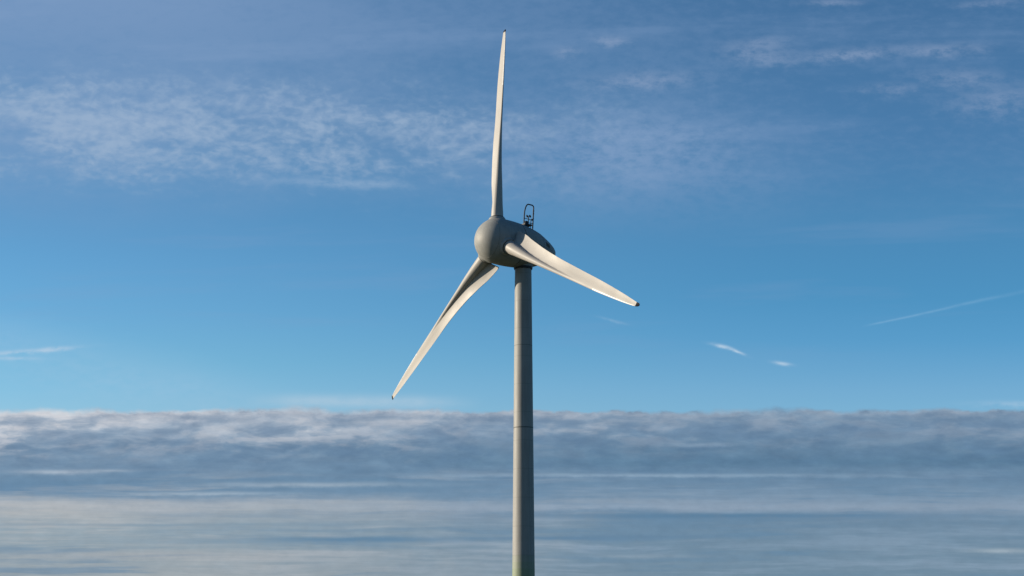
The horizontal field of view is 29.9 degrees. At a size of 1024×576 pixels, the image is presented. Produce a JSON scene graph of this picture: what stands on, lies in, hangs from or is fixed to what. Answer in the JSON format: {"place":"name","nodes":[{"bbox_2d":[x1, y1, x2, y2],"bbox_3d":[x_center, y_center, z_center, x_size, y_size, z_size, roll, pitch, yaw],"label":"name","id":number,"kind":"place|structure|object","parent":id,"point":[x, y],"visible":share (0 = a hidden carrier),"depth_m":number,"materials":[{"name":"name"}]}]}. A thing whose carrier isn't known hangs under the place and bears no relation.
{"place":"outdoors","nodes":[
{"label":"outdoors","id":0,"kind":"place"},
{"bbox_2d":[0,0,1023,575],"label":"sky","id":1,"kind":"structure","parent":0,"point":[231,231],"materials":[{"name":"blue"}]},
{"bbox_2d":[392,29,639,575],"bbox_3d":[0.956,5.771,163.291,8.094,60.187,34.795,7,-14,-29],"label":"wind turbine","id":2,"kind":"object","parent":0,"point":[523,249],"visible":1,"depth_m":163.62,"materials":[{"name":"paint"}]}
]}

